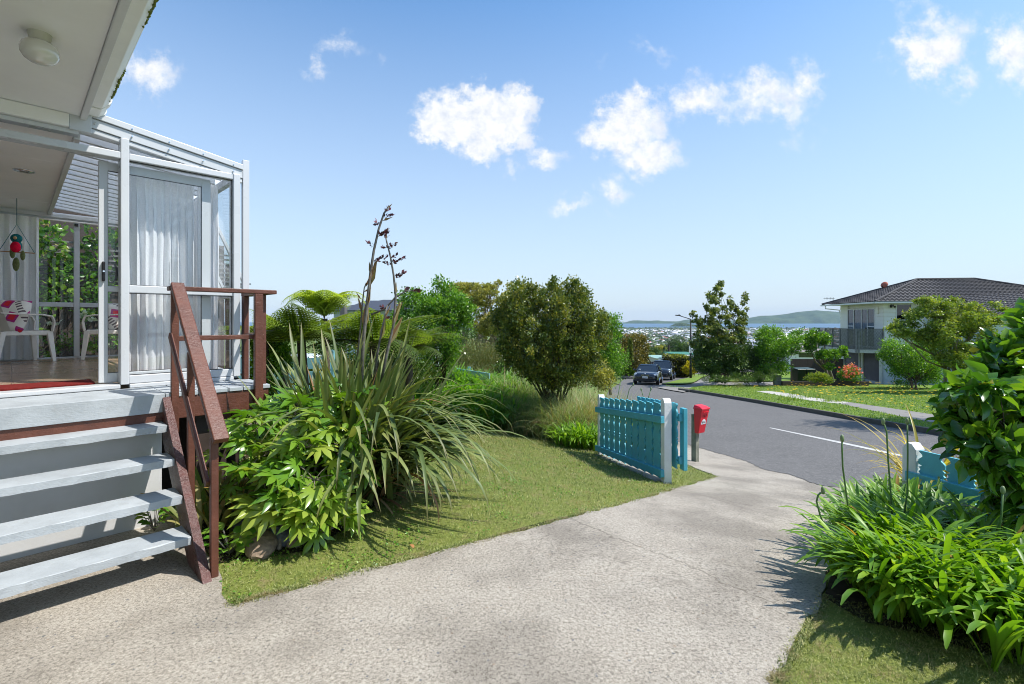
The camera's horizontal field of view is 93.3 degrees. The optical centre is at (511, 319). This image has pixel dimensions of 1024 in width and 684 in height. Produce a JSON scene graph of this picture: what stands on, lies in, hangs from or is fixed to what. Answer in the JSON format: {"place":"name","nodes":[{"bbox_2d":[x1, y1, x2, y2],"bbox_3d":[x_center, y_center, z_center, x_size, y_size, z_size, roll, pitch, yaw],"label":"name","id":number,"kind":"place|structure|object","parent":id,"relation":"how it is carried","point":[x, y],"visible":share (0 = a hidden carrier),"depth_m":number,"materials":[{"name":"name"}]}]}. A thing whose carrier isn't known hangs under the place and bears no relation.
{"place":"outdoors","nodes":[
{"label":"outdoors","id":0,"kind":"place"},
{"bbox_2d":[0,441,866,683],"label":"driveway","id":1,"kind":"structure","parent":0,"point":[706,581],"depth_m":2.58,"materials":[{"name":"concrete"}]},
{"bbox_2d":[0,282,228,598],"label":"steps","id":2,"kind":"structure","parent":1,"relation":"on","point":[186,533],"depth_m":2.98,"materials":[{"name":"paint"}]},
{"bbox_2d":[134,507,175,530],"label":"groundcover plant","id":3,"kind":"object","parent":1,"relation":"on","point":[156,521],"visible":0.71,"depth_m":3.50,"materials":[{"name":"green plant"}]},
{"bbox_2d":[162,397,714,602],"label":"lawn","id":4,"kind":"structure","parent":0,"point":[413,519],"depth_m":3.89,"materials":[{"name":"green plant"}]},
{"bbox_2d":[218,325,313,441],"bbox_3d":[-3.375,0.917,6.603,1.393,1.690,1.411,0,0,0],"label":"tree fern","id":5,"kind":"object","parent":4,"relation":"on","point":[251,328],"visible":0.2,"depth_m":6.49,"materials":[{"name":"green plant"}]},
{"bbox_2d":[240,339,295,416],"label":"bushy bank shrub","id":6,"kind":"object","parent":4,"relation":"on","point":[282,349],"visible":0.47,"depth_m":6.67,"materials":[{"name":"green plant"}]},
{"bbox_2d":[202,451,373,561],"bbox_3d":[-2.100,1.633,4.647,1.661,0.158,3.112,0,0,-21],"label":"garden bed","id":7,"kind":"object","parent":4,"relation":"on","point":[298,549],"visible":0.12,"depth_m":3.32,"materials":[{"name":"soil"}]},
{"bbox_2d":[0,286,276,496],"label":"deck","id":8,"kind":"structure","parent":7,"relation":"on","point":[30,416],"depth_m":3.62,"materials":[{"name":"paint"}]},
{"bbox_2d":[140,457,300,532],"bbox_3d":[-2.221,1.293,3.674,0.946,0.515,0.976,0,0,-42],"label":"lily clump","id":9,"kind":"object","parent":7,"relation":"on","point":[202,502],"visible":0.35,"depth_m":3.56,"materials":[{"name":"green plant"}]},
{"bbox_2d":[201,522,255,554],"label":"groundcover plant","id":10,"kind":"object","parent":7,"relation":"on","point":[239,547],"visible":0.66,"depth_m":3.19,"materials":[{"name":"green plant"}]},
{"bbox_2d":[245,530,277,560],"bbox_3d":[-1.689,1.515,3.262,0.198,0.129,0.309,-6,11,-26],"label":"rock","id":11,"kind":"object","parent":7,"relation":"on","point":[263,547],"visible":0.72,"depth_m":3.18,"materials":[{"name":"grey stone"}]},
{"bbox_2d":[266,525,289,546],"bbox_3d":[-1.635,1.514,3.386,0.267,0.133,0.160,9,9,18],"label":"rock","id":12,"kind":"object","parent":7,"relation":"on","point":[283,535],"visible":0.33,"depth_m":3.33,"materials":[{"name":"grey stone"}]},
{"bbox_2d":[196,377,398,557],"bbox_3d":[-1.656,1.045,3.718,1.383,1.126,1.364,0,0,0],"label":"fatsia shrub","id":13,"kind":"object","parent":7,"relation":"on","point":[283,503],"visible":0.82,"depth_m":3.46,"materials":[{"name":"green plant"}]},
{"bbox_2d":[219,204,533,536],"bbox_3d":[-1.198,0.339,4.273,2.465,2.770,2.720,0,0,-32],"label":"flax","id":14,"kind":"object","parent":7,"relation":"on","point":[400,462],"visible":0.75,"depth_m":4.00,"materials":[{"name":"green plant"}]},
{"bbox_2d":[249,337,369,384],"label":"bushy bank shrub","id":15,"kind":"object","parent":4,"relation":"on","point":[348,353],"visible":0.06,"depth_m":10.61,"materials":[{"name":"green plant"}]},
{"bbox_2d":[281,290,365,369],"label":"tree fern","id":16,"kind":"object","parent":4,"relation":"on","point":[324,303],"visible":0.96,"depth_m":8.42,"materials":[{"name":"green plant"}]},
{"bbox_2d":[290,306,447,392],"bbox_3d":[-2.047,0.878,6.989,2.134,2.097,2.008,0,0,21],"label":"tree fern","id":17,"kind":"object","parent":4,"relation":"on","point":[352,337],"visible":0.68,"depth_m":6.70,"materials":[{"name":"green plant"}]},
{"bbox_2d":[348,326,466,421],"bbox_3d":[-1.795,1.109,8.160,1.792,2.011,1.768,0,0,24],"label":"tree fern","id":18,"kind":"object","parent":4,"relation":"on","point":[417,343],"visible":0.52,"depth_m":8.13,"materials":[{"name":"green plant"}]},
{"bbox_2d":[394,383,473,424],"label":"agapanthus","id":19,"kind":"object","parent":4,"relation":"on","point":[416,396],"visible":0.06,"depth_m":10.97,"materials":[{"name":"green plant"}]},
{"bbox_2d":[391,273,481,386],"bbox_3d":[-1.707,0.580,11.058,1.817,3.358,1.920,0,0,-41],"label":"green bushy tree","id":20,"kind":"object","parent":4,"relation":"on","point":[453,306],"visible":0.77,"depth_m":10.75,"materials":[{"name":"green plant"}]},
{"bbox_2d":[219,451,690,602],"bbox_3d":[0.192,1.864,5.069,4.225,0.666,4.868,0,0,0],"label":"clover","id":21,"kind":"object","parent":4,"relation":"on","point":[370,554],"visible":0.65,"depth_m":3.83,"materials":[{"name":"green plant"}]},
{"bbox_2d":[418,382,498,428],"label":"agapanthus","id":22,"kind":"object","parent":4,"relation":"on","point":[472,409],"visible":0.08,"depth_m":10.84,"materials":[{"name":"green plant"}]},
{"bbox_2d":[427,372,503,412],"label":"agapanthus","id":23,"kind":"object","parent":4,"relation":"on","point":[469,390],"visible":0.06,"depth_m":11.70,"materials":[{"name":"green plant"}]},
{"bbox_2d":[434,385,520,430],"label":"agapanthus","id":24,"kind":"object","parent":4,"relation":"on","point":[483,410],"visible":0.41,"depth_m":10.67,"materials":[{"name":"green plant"}]},
{"bbox_2d":[448,366,514,391],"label":"agapanthus","id":25,"kind":"object","parent":4,"relation":"on","point":[473,380],"visible":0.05,"depth_m":12.60,"materials":[{"name":"green plant"}]},
{"bbox_2d":[450,375,535,404],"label":"agapanthus","id":26,"kind":"object","parent":4,"relation":"on","point":[471,386],"visible":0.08,"depth_m":11.84,"materials":[{"name":"green plant"}]},
{"bbox_2d":[465,367,533,393],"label":"agapanthus","id":27,"kind":"object","parent":4,"relation":"on","point":[506,375],"visible":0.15,"depth_m":12.64,"materials":[{"name":"green plant"}]},
{"bbox_2d":[464,383,541,431],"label":"agapanthus","id":28,"kind":"object","parent":4,"relation":"on","point":[503,426],"visible":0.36,"depth_m":10.83,"materials":[{"name":"green plant"}]},
{"bbox_2d":[465,366,581,405],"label":"grass tussock","id":29,"kind":"object","parent":4,"relation":"on","point":[528,389],"depth_m":11.70,"materials":[{"name":"green plant"}]},
{"bbox_2d":[483,389,567,436],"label":"grass tussock","id":30,"kind":"object","parent":4,"relation":"on","point":[526,421],"depth_m":10.55,"materials":[{"name":"green plant"}]},
{"bbox_2d":[224,475,841,683],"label":"grass","id":31,"kind":"structure","parent":4,"relation":"on","point":[776,678],"depth_m":2.76,"materials":[{"name":"green plant"}]},
{"bbox_2d":[486,388,597,439],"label":"grass tussock","id":32,"kind":"object","parent":4,"relation":"on","point":[532,424],"depth_m":10.42,"materials":[{"name":"plant"}]},
{"bbox_2d":[486,274,613,405],"bbox_3d":[0.828,0.818,10.486,2.790,3.679,2.094,0,0,0],"label":"bronze green tree","id":33,"kind":"object","parent":4,"relation":"on","point":[551,358],"visible":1,"depth_m":10.09,"materials":[{"name":"green plant"}]},
{"bbox_2d":[513,387,610,443],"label":"grass tussock","id":34,"kind":"object","parent":4,"relation":"on","point":[558,419],"depth_m":9.74,"materials":[{"name":"green plant"}]},
{"bbox_2d":[528,376,616,407],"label":"grass tussock","id":35,"kind":"object","parent":4,"relation":"on","point":[577,390],"depth_m":11.89,"materials":[{"name":"plant"}]},
{"bbox_2d":[522,384,632,431],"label":"grass tussock","id":36,"kind":"object","parent":4,"relation":"on","point":[580,399],"depth_m":10.53,"materials":[{"name":"plant"}]},
{"bbox_2d":[543,415,620,450],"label":"agapanthus","id":37,"kind":"object","parent":4,"relation":"on","point":[581,437],"visible":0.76,"depth_m":8.69,"materials":[{"name":"green plant"}]},
{"bbox_2d":[532,390,636,429],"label":"grass tussock","id":38,"kind":"object","parent":4,"relation":"on","point":[590,406],"depth_m":10.10,"materials":[{"name":"green plant"}]},
{"bbox_2d":[595,394,671,483],"bbox_3d":[1.651,1.653,6.998,0.168,1.403,2.392,0,0,-9],"label":"picket fence","id":39,"kind":"object","parent":4,"relation":"on","point":[657,463],"visible":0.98,"depth_m":6.53,"materials":[{"name":"teal paint"}]},
{"bbox_2d":[637,396,686,470],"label":"gate","id":40,"kind":"structure","parent":39,"relation":"attached to","point":[681,418],"depth_m":5.81,"materials":[{"name":"teal paint"}]},
{"bbox_2d":[224,322,839,328],"bbox_3d":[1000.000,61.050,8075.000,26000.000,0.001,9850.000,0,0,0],"label":"sea","id":41,"kind":"structure","parent":0,"point":[748,326],"depth_m":5366.97,"materials":[{"name":"liquid"}]},
{"bbox_2d":[224,329,895,539],"bbox_3d":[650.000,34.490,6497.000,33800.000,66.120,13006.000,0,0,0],"label":"ground","id":42,"kind":"structure","parent":0,"point":[590,389],"depth_m":37.20,"materials":[{"name":"green plant"}]},
{"bbox_2d":[39,309,129,357],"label":"garden bed plant","id":43,"kind":"object","parent":42,"relation":"on","point":[89,349],"visible":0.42,"depth_m":7.20,"materials":[{"name":"green plant"}]},
{"bbox_2d":[0,0,250,561],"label":"house","id":44,"kind":"structure","parent":42,"relation":"on","point":[66,144],"depth_m":3.86,"materials":[{"name":"paint"}]},
{"bbox_2d":[0,198,34,270],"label":"hanging parrot","id":45,"kind":"object","parent":44,"relation":"hanging from","point":[16,244],"visible":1,"depth_m":5.69,"materials":[{"name":"wood"}]},
{"bbox_2d":[0,213,38,359],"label":"curtain","id":46,"kind":"object","parent":44,"relation":"hanging from","point":[22,283],"visible":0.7,"depth_m":6.20,"materials":[{"name":"fabric"}]},
{"bbox_2d":[0,305,56,361],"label":"armchair","id":47,"kind":"object","parent":44,"relation":"on","point":[6,331],"visible":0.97,"depth_m":5.95,"materials":[{"name":"white plastic"}]},
{"bbox_2d":[0,300,31,332],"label":"cushion","id":48,"kind":"object","parent":47,"relation":"on","point":[18,323],"visible":0.77,"depth_m":5.78,"materials":[{"name":"white fabric"}]},
{"bbox_2d":[18,28,59,65],"bbox_3d":[-2.558,-1.469,2.619,0.163,0.161,0.163,0,0,0],"label":"porch lamp","id":49,"kind":"object","parent":44,"relation":"attached to","point":[36,46],"visible":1,"depth_m":2.58,"materials":[{"name":"paint"}]},
{"bbox_2d":[0,379,94,390],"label":"door mat","id":50,"kind":"object","parent":44,"relation":"on","point":[10,387],"depth_m":3.78,"materials":[{"name":"red fabric"}]},
{"bbox_2d":[81,314,129,359],"bbox_3d":[-5.423,0.119,6.633,0.590,0.800,0.612,0,0,-21],"label":"armchair","id":51,"kind":"object","parent":44,"relation":"on","point":[87,334],"visible":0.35,"depth_m":6.31,"materials":[{"name":"white plastic"}]},
{"bbox_2d":[108,304,129,330],"bbox_3d":[-5.328,-0.031,6.661,0.170,0.393,0.429,-21,-10,28],"label":"cushion","id":52,"kind":"object","parent":51,"relation":"on","point":[112,319],"visible":0.25,"depth_m":6.49,"materials":[{"name":"fabric"}]},
{"bbox_2d":[98,160,210,382],"bbox_3d":[-3.051,-0.387,4.165,0.082,1.795,0.787,0,0,41],"label":"sliding door","id":53,"kind":"structure","parent":44,"relation":"in","point":[104,167],"depth_m":3.97,"materials":[{"name":"white metal"}]},
{"bbox_2d":[129,175,193,370],"bbox_3d":[-3.117,-0.415,4.316,0.090,1.750,0.482,0,0,39],"label":"curtain","id":54,"kind":"object","parent":44,"relation":"hanging from","point":[161,233],"visible":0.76,"depth_m":4.28,"materials":[{"name":"fabric"}]},
{"bbox_2d":[193,199,197,328],"bbox_3d":[-3.340,-0.415,5.179,0.600,1.790,0.090,0,0,44],"label":"curtain","id":55,"kind":"object","parent":44,"relation":"hanging from","point":[195,310],"visible":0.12,"depth_m":5.18,"materials":[{"name":"fabric"}]},
{"bbox_2d":[197,184,218,368],"bbox_3d":[-2.917,-0.415,4.638,0.065,1.790,0.185,0,0,28],"label":"curtain","id":56,"kind":"object","parent":44,"relation":"hanging from","point":[214,265],"visible":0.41,"depth_m":4.67,"materials":[{"name":"fabric"}]},
{"bbox_2d":[39,208,228,367],"bbox_3d":[-7.504,-0.200,7.525,0.270,3.500,5.600,0,0,44],"label":"back fence","id":57,"kind":"object","parent":42,"relation":"on","point":[68,237],"visible":0.09,"depth_m":8.02,"materials":[{"name":"green plant"}]},
{"bbox_2d":[39,219,117,356],"bbox_3d":[-7.042,-0.181,7.414,1.155,3.170,4.332,0,0,45],"label":"climbing vine","id":58,"kind":"object","parent":57,"relation":"attached to","point":[68,262],"visible":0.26,"depth_m":7.50,"materials":[{"name":"green plant"}]},
{"bbox_2d":[238,350,334,415],"bbox_3d":[-4.448,1.525,9.503,1.839,1.850,0.129,0,0,-10],"label":"pale blue fence","id":59,"kind":"object","parent":42,"relation":"on","point":[309,364],"visible":0.13,"depth_m":9.53,"materials":[{"name":"paint"}]},
{"bbox_2d":[240,303,373,385],"bbox_3d":[-2.886,0.800,6.463,2.082,2.004,2.021,0,0,0],"label":"tree fern","id":60,"kind":"object","parent":42,"relation":"on","point":[288,316],"visible":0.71,"depth_m":6.36,"materials":[{"name":"green plant"}]},
{"bbox_2d":[334,300,438,363],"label":"neighbour house","id":61,"kind":"structure","parent":42,"relation":"on","point":[375,305],"depth_m":25.54,"materials":[{"name":"grey metal"}]},
{"bbox_2d":[354,324,439,392],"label":"bushy bank shrub","id":62,"kind":"object","parent":42,"relation":"on","point":[422,371],"visible":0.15,"depth_m":9.40,"materials":[{"name":"green plant"}]},
{"bbox_2d":[421,322,528,389],"bbox_3d":[-1.474,2.092,20.427,3.676,4.342,17.757,0,0,-6],"label":"bushy bank shrub","id":63,"kind":"object","parent":42,"relation":"on","point":[467,336],"visible":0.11,"depth_m":16.67,"materials":[{"name":"green plant"}]},
{"bbox_2d":[453,336,502,371],"bbox_3d":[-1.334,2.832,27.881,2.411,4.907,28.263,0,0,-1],"label":"conical heath shrub","id":64,"kind":"object","parent":42,"relation":"on","point":[483,358],"visible":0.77,"depth_m":14.77,"materials":[{"name":"green plant"}]},
{"bbox_2d":[449,279,524,371],"bbox_3d":[-1.128,1.483,28.179,3.937,6.745,14.948,0,0,0],"label":"spreading yellow green tree","id":65,"kind":"object","parent":42,"relation":"on","point":[481,294],"visible":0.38,"depth_m":21.70,"materials":[{"name":"green plant"}]},
{"bbox_2d":[490,339,528,379],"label":"bushy bank shrub","id":66,"kind":"object","parent":42,"relation":"on","point":[499,367],"visible":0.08,"depth_m":13.85,"materials":[{"name":"green plant"}]},
{"bbox_2d":[562,353,618,399],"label":"bushy bank shrub","id":67,"kind":"object","parent":42,"relation":"on","point":[600,376],"visible":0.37,"depth_m":13.96,"materials":[{"name":"yellow plant"}]},
{"bbox_2d":[591,311,633,394],"bbox_3d":[4.752,1.764,21.795,2.337,4.402,5.846,0,0,27],"label":"green street tree","id":68,"kind":"object","parent":42,"relation":"on","point":[612,354],"visible":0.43,"depth_m":19.79,"materials":[{"name":"green plant"}]},
{"bbox_2d":[617,332,651,370],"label":"bronze topped tree","id":69,"kind":"object","parent":42,"relation":"on","point":[641,357],"visible":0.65,"depth_m":45.40,"materials":[{"name":"brown plant"}]},
{"bbox_2d":[663,374,705,383],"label":"verge","id":70,"kind":"structure","parent":42,"relation":"on","point":[689,380],"depth_m":38.00,"materials":[{"name":"green plant"}]},
{"bbox_2d":[660,353,692,377],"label":"clipped hedge","id":71,"kind":"object","parent":70,"relation":"on","point":[678,361],"visible":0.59,"depth_m":47.01,"materials":[{"name":"green plant"}]},
{"bbox_2d":[691,404,709,461],"bbox_3d":[3.142,1.953,8.097,0.224,1.069,0.260,0,0,-34],"label":"letterbox","id":72,"kind":"object","parent":42,"relation":"on","point":[699,416],"visible":0.97,"depth_m":8.07,"materials":[{"name":"red plastic"}]},
{"bbox_2d":[658,376,772,391],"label":"footpath","id":73,"kind":"structure","parent":42,"relation":"on","point":[700,382],"depth_m":33.59,"materials":[{"name":"concrete"}]},
{"bbox_2d":[614,327,836,345],"bbox_3d":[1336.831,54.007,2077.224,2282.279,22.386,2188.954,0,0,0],"label":"town trees","id":74,"kind":"object","parent":42,"relation":"on","point":[656,336],"visible":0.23,"depth_m":2075.14,"materials":[{"name":"green plant"}]},
{"bbox_2d":[618,328,837,346],"bbox_3d":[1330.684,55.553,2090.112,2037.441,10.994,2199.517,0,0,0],"label":"town","id":75,"kind":"object","parent":42,"relation":"on","point":[676,331],"visible":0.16,"depth_m":2070.42},
{"bbox_2d":[711,371,858,380],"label":"verge","id":76,"kind":"structure","parent":42,"relation":"on","point":[786,377],"depth_m":44.56,"materials":[{"name":"green plant"}]},
{"bbox_2d":[687,280,749,379],"bbox_3d":[15.029,1.123,34.638,3.773,7.710,10.681,0,0,28],"label":"layered conifer","id":77,"kind":"object","parent":76,"relation":"on","point":[712,327],"visible":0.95,"depth_m":31.64,"materials":[{"name":"green plant"}]},
{"bbox_2d":[688,330,765,385],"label":"screen shrub","id":78,"kind":"object","parent":76,"relation":"on","point":[703,361],"visible":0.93,"depth_m":30.89,"materials":[{"name":"green plant"}]},
{"bbox_2d":[749,322,809,381],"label":"screen shrub","id":79,"kind":"object","parent":76,"relation":"on","point":[771,348],"visible":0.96,"depth_m":30.62,"materials":[{"name":"green plant"}]},
{"bbox_2d":[790,359,843,380],"bbox_3d":[23.988,4.025,38.015,4.170,1.930,0.030,0,0,0],"label":"board fence","id":80,"kind":"object","parent":76,"relation":"on","point":[810,363],"visible":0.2,"depth_m":38.00,"materials":[{"name":"wood"}]},
{"bbox_2d":[791,367,806,380],"bbox_3d":[19.585,3.819,33.018,0.640,1.096,0.804,0,0,0],"label":"wheelie bin","id":81,"kind":"object","parent":42,"relation":"on","point":[798,373],"visible":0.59,"depth_m":32.70,"materials":[{"name":"green plastic"}]},
{"bbox_2d":[758,391,846,403],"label":"footpath","id":82,"kind":"structure","parent":42,"relation":"on","point":[788,394],"depth_m":21.41,"materials":[{"name":"concrete"}]},
{"bbox_2d":[774,343,832,370],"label":"white house","id":83,"kind":"structure","parent":42,"relation":"on","point":[803,355],"depth_m":60.00,"materials":[{"name":"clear paint"}]},
{"bbox_2d":[666,384,940,428],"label":"verge","id":84,"kind":"structure","parent":42,"relation":"on","point":[865,398],"depth_m":21.48,"materials":[{"name":"green plant"}]},
{"bbox_2d":[803,371,835,383],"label":"weedy shrub","id":85,"kind":"object","parent":84,"relation":"on","point":[819,377],"visible":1,"depth_m":28.85,"materials":[{"name":"green plant"}]},
{"bbox_2d":[773,375,868,385],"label":"sleeper wall","id":86,"kind":"structure","parent":84,"relation":"on","point":[778,381],"depth_m":30.69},
{"bbox_2d":[836,362,865,383],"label":"rose bush","id":87,"kind":"object","parent":84,"relation":"on","point":[854,378],"depth_m":30.54,"materials":[{"name":"pink plant"}]},
{"bbox_2d":[875,336,951,389],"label":"round leafy shrub","id":88,"kind":"object","parent":84,"relation":"on","point":[915,369],"visible":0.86,"depth_m":27.04,"materials":[{"name":"green plant"}]},
{"bbox_2d":[883,295,1009,381],"bbox_3d":[21.841,1.303,23.931,6.604,5.132,2.891,0,0,-17],"label":"feathery tree","id":89,"kind":"object","parent":84,"relation":"on","point":[949,325],"visible":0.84,"depth_m":23.64,"materials":[{"name":"green plant"}]},
{"bbox_2d":[678,388,941,435],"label":"kerb","id":90,"kind":"structure","parent":42,"relation":"on","point":[921,429],"depth_m":15.62,"materials":[{"name":"concrete"}]},
{"bbox_2d":[800,328,850,380],"bbox_3d":[20.683,2.489,31.398,4.425,4.066,1.964,0,0,-30],"label":"gnarled tree","id":91,"kind":"object","parent":42,"relation":"on","point":[816,338],"visible":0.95,"depth_m":30.85,"materials":[{"name":"green plant"}]},
{"bbox_2d":[841,402,934,421],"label":"footpath","id":92,"kind":"structure","parent":42,"relation":"on","point":[915,415],"depth_m":15.74,"materials":[{"name":"concrete"}]},
{"bbox_2d":[818,278,1023,384],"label":"tiled roof house","id":93,"kind":"structure","parent":42,"relation":"on","point":[866,316],"depth_m":36.63,"materials":[{"name":"paint"}]},
{"bbox_2d":[847,308,874,346],"bbox_3d":[27.996,0.600,38.823,0.070,3.000,3.800,0,0,8],"label":"window frame","id":94,"kind":"structure","parent":93,"relation":"in","point":[860,319],"depth_m":38.57,"materials":[{"name":"white paint"}]},
{"bbox_2d":[864,353,878,381],"bbox_3d":[27.808,3.527,37.345,0.070,2.245,2.080,0,0,8],"label":"garage door","id":95,"kind":"structure","parent":93,"relation":"in","point":[871,364],"depth_m":37.38,"materials":[{"name":"paint"}]},
{"bbox_2d":[895,304,911,327],"bbox_3d":[28.925,-0.300,35.699,1.080,1.800,0.070,0,0,8],"label":"window frame","id":96,"kind":"structure","parent":93,"relation":"in","point":[899,307],"depth_m":35.72,"materials":[{"name":"white paint"}]},
{"bbox_2d":[105,0,1023,321],"label":"sky","id":97,"kind":"structure","parent":0,"point":[794,155],"materials":[{"name":"blue"}]},
{"bbox_2d":[622,310,841,323],"bbox_3d":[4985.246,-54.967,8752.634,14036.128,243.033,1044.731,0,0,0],"label":"hills","id":98,"kind":"structure","parent":0,"point":[818,317],"depth_m":8442.41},
{"bbox_2d":[701,368,778,384],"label":"screen shrub","id":99,"kind":"object","parent":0,"point":[743,378],"visible":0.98,"depth_m":29.50,"materials":[{"name":"green plant"}]},
{"bbox_2d":[606,369,977,490],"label":"road","id":100,"kind":"structure","parent":0,"point":[741,430],"depth_m":11.31,"materials":[{"name":"grey asphalt"}]},
{"bbox_2d":[633,364,662,384],"bbox_3d":[10.079,3.990,35.727,2.070,1.420,4.286,0,-4,22],"label":"parked car","id":101,"kind":"object","parent":100,"relation":"on","point":[648,373],"visible":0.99,"depth_m":34.20,"materials":[{"name":"black paint"}]},
{"bbox_2d":[653,360,674,379],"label":"parked car","id":102,"kind":"object","parent":100,"relation":"on","point":[667,368],"visible":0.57,"depth_m":42.01,"materials":[{"name":"black paint"}]},
{"bbox_2d":[775,570,1023,683],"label":"lawn","id":103,"kind":"structure","parent":0,"point":[866,662],"depth_m":2.23,"materials":[{"name":"green plant"}]},
{"bbox_2d":[824,572,1021,658],"bbox_3d":[3.800,1.825,3.391,2.348,0.526,3.882,0,0,40],"label":"garden bed","id":104,"kind":"object","parent":103,"relation":"on","point":[838,589],"visible":0.14,"depth_m":2.55,"materials":[{"name":"soil"}]},
{"bbox_2d":[779,418,1023,671],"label":"agapanthus","id":105,"kind":"object","parent":104,"relation":"on","point":[894,550],"visible":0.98,"depth_m":2.61,"materials":[{"name":"green plant"}]},
{"bbox_2d":[829,404,977,506],"bbox_3d":[4.298,1.507,4.829,2.099,1.036,2.200,0,0,27],"label":"golden flax","id":106,"kind":"object","parent":104,"relation":"on","point":[898,462],"visible":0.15,"depth_m":5.20,"materials":[{"name":"green plant"}]},
{"bbox_2d":[924,297,1023,527],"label":"camellia","id":107,"kind":"object","parent":104,"relation":"on","point":[978,415],"visible":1,"depth_m":3.30,"materials":[{"name":"green plant"}]},
{"bbox_2d":[902,442,1017,543],"bbox_3d":[4.261,1.614,3.156,0.143,0.894,3.140,0,0,-17],"label":"picket fence","id":108,"kind":"object","parent":103,"relation":"on","point":[924,466],"visible":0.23,"depth_m":4.40,"materials":[{"name":"teal paint"}]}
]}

